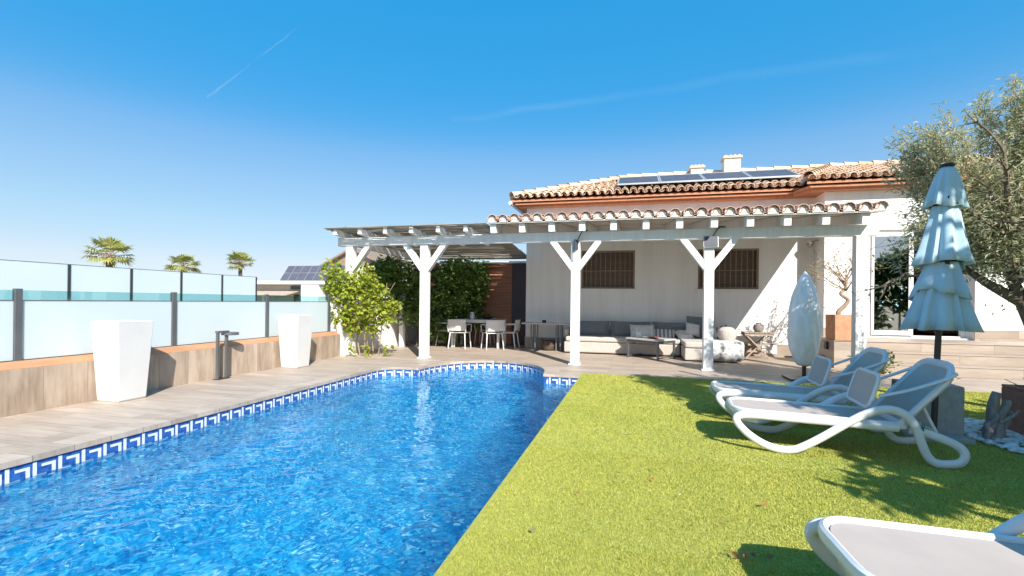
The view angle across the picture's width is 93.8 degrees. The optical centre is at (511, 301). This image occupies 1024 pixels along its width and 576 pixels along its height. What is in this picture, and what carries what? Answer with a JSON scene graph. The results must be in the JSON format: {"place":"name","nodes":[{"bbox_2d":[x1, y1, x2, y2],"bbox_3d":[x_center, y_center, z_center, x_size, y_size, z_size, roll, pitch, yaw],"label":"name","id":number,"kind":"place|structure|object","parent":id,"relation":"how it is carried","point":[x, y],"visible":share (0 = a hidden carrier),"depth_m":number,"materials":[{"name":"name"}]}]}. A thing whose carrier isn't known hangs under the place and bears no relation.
{"place":"outdoors","nodes":[
{"label":"outdoors","id":0,"kind":"place"},
{"bbox_2d":[0,259,256,301],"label":"glass fence","id":1,"kind":"object","parent":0,"point":[51,281],"visible":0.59,"depth_m":15.20,"materials":[{"name":"glass"}]},
{"bbox_2d":[257,265,419,300],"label":"neighbour house","id":2,"kind":"structure","parent":0,"point":[300,283],"depth_m":27.04,"materials":[{"name":"paint"}]},
{"bbox_2d":[291,286,300,288],"bbox_3d":[-12.168,-0.790,27.407,1.100,0.190,0.050,1,0,14],"label":"window","id":3,"kind":"structure","parent":2,"relation":"in","point":[292,287],"depth_m":27.43,"materials":[{"name":"black glass"}]},
{"bbox_2d":[294,295,300,300],"bbox_3d":[-12.078,-0.109,27.387,0.900,0.550,0.040,1,0,14],"label":"window","id":4,"kind":"structure","parent":2,"relation":"in","point":[296,297],"depth_m":27.42,"materials":[{"name":"green glass"}]},
{"bbox_2d":[321,248,413,280],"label":"neighbour house","id":5,"kind":"structure","parent":0,"point":[341,256],"depth_m":36.46,"materials":[{"name":"paint"}]},
{"bbox_2d":[0,342,1023,454],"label":"patio","id":6,"kind":"structure","parent":0,"point":[29,430],"depth_m":8.38,"materials":[{"name":"tile"}]},
{"bbox_2d":[90,320,153,401],"bbox_3d":[-4.974,0.745,6.121,0.454,1.000,0.454,1,0,14],"label":"planter","id":7,"kind":"object","parent":6,"relation":"on","point":[121,351],"visible":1,"depth_m":5.96,"materials":[{"name":"white plastic"}]},
{"bbox_2d":[212,330,238,379],"bbox_3d":[-4.667,0.860,7.823,0.260,0.776,0.410,1,0,14],"label":"garden lamp","id":8,"kind":"object","parent":6,"relation":"on","point":[226,333],"visible":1,"depth_m":7.77,"materials":[{"name":"metal"}]},
{"bbox_2d":[0,359,580,484],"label":"swimming pool","id":9,"kind":"structure","parent":6,"relation":"in","point":[26,463],"depth_m":5.40,"materials":[{"name":"tile"}]},
{"bbox_2d":[0,368,572,575],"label":"pool water","id":10,"kind":"structure","parent":9,"relation":"in","point":[400,475],"depth_m":3.67,"materials":[{"name":"blue liquid"}]},
{"bbox_2d":[277,314,312,367],"bbox_3d":[-4.160,0.754,9.206,0.454,1.000,0.454,1,0,14],"label":"planter","id":11,"kind":"object","parent":6,"relation":"on","point":[295,332],"visible":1,"depth_m":9.03,"materials":[{"name":"white plastic"}]},
{"bbox_2d":[318,258,402,356],"bbox_3d":[-3.574,0.130,11.013,2.145,2.314,0.900,1,0,14],"label":"vine","id":12,"kind":"object","parent":6,"relation":"on","point":[358,291],"visible":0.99,"depth_m":10.94,"materials":[{"name":"green plant"}]},
{"bbox_2d":[360,253,491,345],"bbox_3d":[-2.508,-0.075,13.480,4.485,2.759,1.847,1,0,-40],"label":"hedge","id":13,"kind":"object","parent":6,"relation":"on","point":[447,296],"visible":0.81,"depth_m":13.60,"materials":[{"name":"green plant"}]},
{"bbox_2d":[435,318,457,345],"bbox_3d":[-1.918,0.877,13.898,0.558,0.796,0.578,1,0,14],"label":"dining chair","id":14,"kind":"object","parent":6,"relation":"on","point":[443,330],"visible":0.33,"depth_m":13.71,"materials":[{"name":"white plastic"}]},
{"bbox_2d":[447,319,471,348],"bbox_3d":[-1.442,0.882,13.125,0.578,0.796,0.558,1,0,14],"label":"dining chair","id":15,"kind":"object","parent":6,"relation":"on","point":[456,326],"visible":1,"depth_m":12.91,"materials":[{"name":"plastic"}]},
{"bbox_2d":[430,263,525,344],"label":"slatted wall","id":16,"kind":"structure","parent":6,"relation":"on","point":[507,295],"depth_m":14.47,"materials":[{"name":"wood"}]},
{"bbox_2d":[511,263,525,344],"bbox_3d":[0.281,0.058,14.358,0.585,2.470,0.090,1,0,14],"label":"door","id":17,"kind":"structure","parent":16,"relation":"in","point":[518,269],"depth_m":14.36,"materials":[{"name":"metal"}]},
{"bbox_2d":[451,318,506,348],"bbox_3d":[-0.934,0.892,13.684,1.430,0.784,0.830,1,0,14],"label":"dining table","id":18,"kind":"object","parent":6,"relation":"on","point":[475,320],"visible":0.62,"depth_m":13.46,"materials":[{"name":"white plastic"}]},
{"bbox_2d":[470,312,474,318],"bbox_3d":[-1.122,0.398,13.552,0.150,0.200,0.150,1,0,14],"label":"vase","id":19,"kind":"object","parent":18,"relation":"on","point":[472,315],"visible":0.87,"depth_m":13.50,"materials":[{"name":"grey ceramic"}]},
{"bbox_2d":[479,311,495,318],"bbox_3d":[-0.700,0.391,13.590,0.470,0.223,0.470,1,0,14],"label":"fruit bowl","id":20,"kind":"object","parent":18,"relation":"on","point":[487,316],"visible":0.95,"depth_m":13.52,"materials":[{"name":"metal"}]},
{"bbox_2d":[474,318,495,345],"bbox_3d":[-0.801,0.889,14.348,0.578,0.796,0.558,1,0,14],"label":"dining chair","id":21,"kind":"object","parent":6,"relation":"on","point":[483,330],"visible":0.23,"depth_m":14.32,"materials":[{"name":"white plastic"}]},
{"bbox_2d":[480,320,504,349],"bbox_3d":[-0.519,0.892,12.983,0.578,0.796,0.558,1,0,-21],"label":"dining chair","id":22,"kind":"object","parent":6,"relation":"on","point":[494,325],"visible":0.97,"depth_m":12.76,"materials":[{"name":"white plastic"}]},
{"bbox_2d":[499,319,520,348],"bbox_3d":[-0.055,0.897,13.342,0.558,0.796,0.578,1,0,14],"label":"dining chair","id":23,"kind":"object","parent":6,"relation":"on","point":[516,324],"visible":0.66,"depth_m":13.18,"materials":[{"name":"white plastic"}]},
{"bbox_2d":[521,322,569,350],"bbox_3d":[0.933,0.937,12.931,1.300,0.734,0.430,1,0,14],"label":"console table","id":24,"kind":"object","parent":6,"relation":"on","point":[556,340],"visible":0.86,"depth_m":12.85,"materials":[{"name":"grey metal"}]},
{"bbox_2d":[541,338,555,350],"bbox_3d":[0.995,1.146,12.899,0.380,0.323,0.377,1,0,-27],"label":"basket","id":25,"kind":"object","parent":6,"relation":"on","point":[548,345],"visible":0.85,"depth_m":12.75,"materials":[{"name":"wicker"}]},
{"bbox_2d":[324,200,888,370],"bbox_3d":[1.622,-0.417,11.727,11.140,3.462,4.588,1,0,14],"label":"pergola","id":26,"kind":"object","parent":6,"relation":"on","point":[431,245],"visible":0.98,"depth_m":9.80,"materials":[{"name":"white paint"}]},
{"bbox_2d":[572,229,587,260],"bbox_3d":[1.383,-1.153,9.798,0.366,0.638,0.150,1,0,36],"label":"solar light","id":27,"kind":"object","parent":26,"relation":"attached to","point":[575,244],"visible":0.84,"depth_m":9.87,"materials":[{"name":"metal"}]},
{"bbox_2d":[703,226,725,246],"bbox_3d":[3.874,-1.244,9.171,0.375,0.401,0.179,1,0,14],"label":"solar light","id":28,"kind":"object","parent":26,"relation":"attached to","point":[711,241],"visible":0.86,"depth_m":9.21,"materials":[{"name":"metal"}]},
{"bbox_2d":[626,336,675,360],"bbox_3d":[3.281,1.096,11.338,0.700,0.469,0.920,1,0,-38],"label":"coffee table","id":29,"kind":"object","parent":6,"relation":"on","point":[646,339],"visible":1,"depth_m":11.16,"materials":[{"name":"grey metal"}]},
{"bbox_2d":[636,331,641,336],"bbox_3d":[3.050,0.785,11.511,0.140,0.143,0.140,1,0,14],"label":"candle box","id":30,"kind":"object","parent":29,"relation":"on","point":[638,333],"visible":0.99,"depth_m":11.45,"materials":[{"name":"white plastic"}]},
{"bbox_2d":[564,321,740,361],"bbox_3d":[3.276,0.911,11.794,4.040,0.790,1.760,1,0,14],"label":"corner sofa","id":31,"kind":"object","parent":6,"relation":"on","point":[598,337],"visible":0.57,"depth_m":12.04,"materials":[{"name":"fabric"}]},
{"bbox_2d":[629,324,653,336],"bbox_3d":[3.302,0.787,12.139,0.620,0.397,0.338,1,0,6],"label":"cushion","id":32,"kind":"object","parent":31,"relation":"on","point":[647,330],"visible":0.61,"depth_m":12.05,"materials":[{"name":"white fabric"}]},
{"bbox_2d":[654,329,675,338],"bbox_3d":[3.791,0.842,12.035,0.600,0.309,0.302,1,0,28],"label":"cushion","id":33,"kind":"object","parent":31,"relation":"on","point":[665,333],"visible":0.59,"depth_m":11.94,"materials":[{"name":"white fabric"}]},
{"bbox_2d":[675,330,694,339],"bbox_3d":[4.256,0.827,11.834,0.420,0.244,0.320,1,0,-4],"label":"cushion","id":34,"kind":"object","parent":31,"relation":"on","point":[681,334],"visible":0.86,"depth_m":11.71,"materials":[{"name":"white fabric"}]},
{"bbox_2d":[686,322,699,336],"bbox_3d":[4.471,0.690,11.862,0.365,0.370,0.284,1,0,14],"label":"cushion","id":35,"kind":"object","parent":31,"relation":"on","point":[692,329],"visible":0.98,"depth_m":11.79,"materials":[{"name":"white fabric"}]},
{"bbox_2d":[686,316,702,337],"bbox_3d":[4.734,0.673,12.085,0.640,0.611,0.267,1,0,20],"label":"cushion","id":36,"kind":"object","parent":31,"relation":"on","point":[695,320],"visible":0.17,"depth_m":12.04,"materials":[{"name":"grey fabric"}]},
{"bbox_2d":[713,324,727,338],"bbox_3d":[4.932,0.775,11.487,0.300,0.470,0.578,1,0,-44],"label":"cushion","id":37,"kind":"object","parent":31,"relation":"on","point":[715,336],"visible":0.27,"depth_m":11.43,"materials":[{"name":"grey fabric"}]},
{"bbox_2d":[713,339,743,360],"bbox_3d":[4.830,1.090,11.051,0.725,0.423,1.194,1,0,14],"label":"pouf","id":38,"kind":"object","parent":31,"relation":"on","point":[725,350],"visible":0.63,"depth_m":10.48,"materials":[{"name":"white fabric"}]},
{"bbox_2d":[717,327,736,339],"bbox_3d":[4.977,0.743,11.094,0.430,0.320,0.430,1,0,14],"label":"round cushion","id":39,"kind":"object","parent":38,"relation":"on","point":[726,333],"visible":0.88,"depth_m":10.94,"materials":[{"name":"fabric"}]},
{"bbox_2d":[740,331,774,358],"bbox_3d":[5.990,1.056,11.713,0.664,0.628,0.460,1,0,14],"label":"side table","id":40,"kind":"object","parent":6,"relation":"on","point":[756,345],"visible":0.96,"depth_m":11.57,"materials":[{"name":"brown wood"}]},
{"bbox_2d":[753,323,763,331],"bbox_3d":[6.019,0.628,11.696,0.250,0.225,0.250,1,0,14],"label":"vase","id":41,"kind":"object","parent":40,"relation":"on","point":[758,327],"visible":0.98,"depth_m":11.61,"materials":[{"name":"beige ceramic"}]},
{"bbox_2d":[509,154,1023,356],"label":"villa","id":42,"kind":"object","parent":6,"relation":"on","point":[755,281],"visible":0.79,"depth_m":12.27,"materials":[{"name":"paint"}]},
{"bbox_2d":[580,250,636,290],"bbox_3d":[2.602,-0.841,13.007,1.540,1.080,0.210,1,0,14],"label":"window","id":43,"kind":"structure","parent":42,"relation":"in","point":[605,270],"depth_m":13.04,"materials":[{"name":"metal"}]},
{"bbox_2d":[695,248,761,290],"bbox_3d":[5.519,-0.809,12.266,1.560,1.080,0.210,1,0,14],"label":"window","id":44,"kind":"structure","parent":42,"relation":"in","point":[738,270],"depth_m":12.26,"materials":[{"name":"metal"}]},
{"bbox_2d":[868,230,965,338],"bbox_3d":[9.057,-0.410,10.773,1.880,2.420,0.140,1,0,14],"label":"sliding door","id":45,"kind":"structure","parent":42,"relation":"in","point":[888,324],"depth_m":10.85,"materials":[{"name":"white glass"}]},
{"bbox_2d":[781,271,822,381],"bbox_3d":[5.083,0.414,8.329,0.560,1.876,0.550,1,0,14],"label":"covered parasol","id":46,"kind":"object","parent":6,"relation":"on","point":[805,328],"visible":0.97,"depth_m":8.16,"materials":[{"name":"fabric"}]},
{"bbox_2d":[846,349,903,373],"bbox_3d":[6.707,1.100,8.921,0.900,0.555,0.775,1,0,14],"label":"shrub","id":47,"kind":"object","parent":6,"relation":"on","point":[891,358],"visible":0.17,"depth_m":8.81,"materials":[{"name":"green plant"}]},
{"bbox_2d":[818,339,1023,367],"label":"terrace","id":48,"kind":"structure","parent":6,"relation":"on","point":[836,351],"depth_m":9.58,"materials":[{"name":"tile"}]},
{"bbox_2d":[824,341,827,348],"bbox_3d":[6.733,0.935,10.271,0.043,0.160,0.130,1,0,14],"label":"wall socket","id":49,"kind":"object","parent":48,"relation":"attached to","point":[825,344],"depth_m":10.25,"materials":[{"name":"black plastic"}]},
{"bbox_2d":[821,336,1023,345],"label":"terrace paving","id":50,"kind":"structure","parent":48,"relation":"on","point":[962,342],"depth_m":9.89,"materials":[{"name":"tile"}]},
{"bbox_2d":[825,314,850,340],"bbox_3d":[7.016,0.541,10.133,0.524,0.526,0.524,1,0,14],"label":"plant pot","id":51,"kind":"object","parent":50,"relation":"on","point":[837,327],"visible":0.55,"depth_m":9.93,"materials":[{"name":"ceramic"}]},
{"bbox_2d":[806,236,890,314],"bbox_3d":[7.017,-0.527,10.217,1.450,1.756,1.523,1,0,14],"label":"potted tree","id":52,"kind":"object","parent":51,"relation":"in","point":[845,282],"visible":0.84,"depth_m":10.12,"materials":[{"name":"brown plant"}]},
{"bbox_2d":[881,365,1023,379],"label":"step","id":53,"kind":"object","parent":6,"relation":"on","point":[990,373],"visible":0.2,"depth_m":8.70,"materials":[{"name":"tile"}]},
{"bbox_2d":[888,363,1023,369],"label":"step","id":54,"kind":"object","parent":53,"relation":"on","point":[979,367],"depth_m":8.81,"materials":[{"name":"tile"}]},
{"bbox_2d":[887,354,1023,367],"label":"step","id":55,"kind":"object","parent":6,"relation":"on","point":[977,361],"depth_m":9.04,"materials":[{"name":"tile"}]},
{"bbox_2d":[888,351,1023,357],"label":"step","id":56,"kind":"object","parent":55,"relation":"on","point":[984,355],"depth_m":9.19,"materials":[{"name":"tile"}]},
{"bbox_2d":[0,0,1023,280],"label":"sky","id":57,"kind":"structure","parent":0,"point":[208,131],"materials":[{"name":"blue"}]},
{"bbox_2d":[433,373,1023,575],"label":"lawn","id":58,"kind":"structure","parent":0,"point":[475,522],"depth_m":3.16,"materials":[{"name":"green plant"}]},
{"bbox_2d":[530,380,995,560],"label":"fallen leaves","id":59,"kind":"object","parent":58,"relation":"on","point":[735,554],"visible":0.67,"depth_m":2.43,"materials":[{"name":"brown plant"}]},
{"bbox_2d":[709,347,890,432],"bbox_3d":[3.161,0.908,5.376,1.709,0.837,0.735,1,0,16],"label":"sun lounger","id":60,"kind":"object","parent":58,"relation":"on","point":[874,359],"visible":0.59,"depth_m":5.25,"materials":[{"name":"white plastic"}]},
{"bbox_2d":[724,358,970,468],"bbox_3d":[2.889,0.905,4.349,1.709,0.837,0.735,1,0,18],"label":"sun lounger","id":61,"kind":"object","parent":58,"relation":"on","point":[904,400],"visible":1,"depth_m":4.14,"materials":[{"name":"white plastic"}]},
{"bbox_2d":[804,512,1023,575],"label":"sun lounger","id":62,"kind":"object","parent":58,"relation":"on","point":[845,546],"visible":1,"depth_m":1.91,"materials":[{"name":"white plastic"}]},
{"bbox_2d":[891,379,964,434],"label":"stone block","id":63,"kind":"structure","parent":58,"relation":"on","point":[951,401],"depth_m":4.67,"materials":[{"name":"stone"}]},
{"bbox_2d":[845,73,1023,325],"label":"olive tree","id":64,"kind":"object","parent":58,"relation":"on","point":[994,227],"visible":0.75,"depth_m":5.68,"materials":[{"name":"green plant"}]},
{"bbox_2d":[898,162,983,445],"bbox_3d":[4.184,-0.007,4.705,0.646,2.694,0.550,1,0,14],"label":"parasol","id":65,"kind":"object","parent":58,"relation":"on","point":[940,297],"visible":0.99,"depth_m":4.58,"materials":[{"name":"fabric"}]},
{"bbox_2d":[964,418,1023,453],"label":"pebbles","id":66,"kind":"object","parent":58,"relation":"on","point":[1013,440],"visible":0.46,"depth_m":4.60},
{"bbox_2d":[981,391,1020,439],"bbox_3d":[4.669,1.112,4.598,0.309,0.500,0.195,1,0,14],"label":"driftwood","id":67,"kind":"object","parent":66,"relation":"on","point":[998,421],"visible":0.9,"depth_m":4.57,"materials":[{"name":"grey wood"}]},
{"bbox_2d":[1001,378,1023,434],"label":"square planter","id":68,"kind":"object","parent":58,"relation":"on","point":[1014,392],"visible":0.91,"depth_m":4.80,"materials":[{"name":"ceramic"}]},
{"label":"ground","id":69,"kind":"structure","parent":0,"visible":0},
{"bbox_2d":[80,236,135,267],"bbox_3d":[-28.728,-1.819,34.178,3.342,5.672,3.481,1,0,14],"label":"fan palm","id":70,"kind":"object","parent":69,"relation":"on","point":[111,245],"visible":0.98,"depth_m":33.84,"materials":[{"name":"green plant"}]},
{"bbox_2d":[0,331,339,417],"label":"boundary wall","id":71,"kind":"structure","parent":69,"relation":"on","point":[32,385],"depth_m":6.76,"materials":[{"name":"tile"}]},
{"bbox_2d":[0,288,329,361],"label":"glass fence","id":72,"kind":"object","parent":71,"relation":"on","point":[35,329],"visible":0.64,"depth_m":6.69,"materials":[{"name":"glass"}]},
{"bbox_2d":[162,254,201,272],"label":"fan palm","id":73,"kind":"object","parent":69,"relation":"on","point":[181,259],"visible":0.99,"depth_m":44.58,"materials":[{"name":"green plant"}]},
{"bbox_2d":[225,252,256,275],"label":"fan palm","id":74,"kind":"object","parent":69,"relation":"on","point":[239,257],"visible":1,"depth_m":45.65,"materials":[{"name":"green plant"}]},
{"bbox_2d":[330,298,418,355],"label":"garden wall","id":75,"kind":"structure","parent":69,"relation":"on","point":[389,336],"depth_m":12.66,"materials":[{"name":"paint"}]}
]}

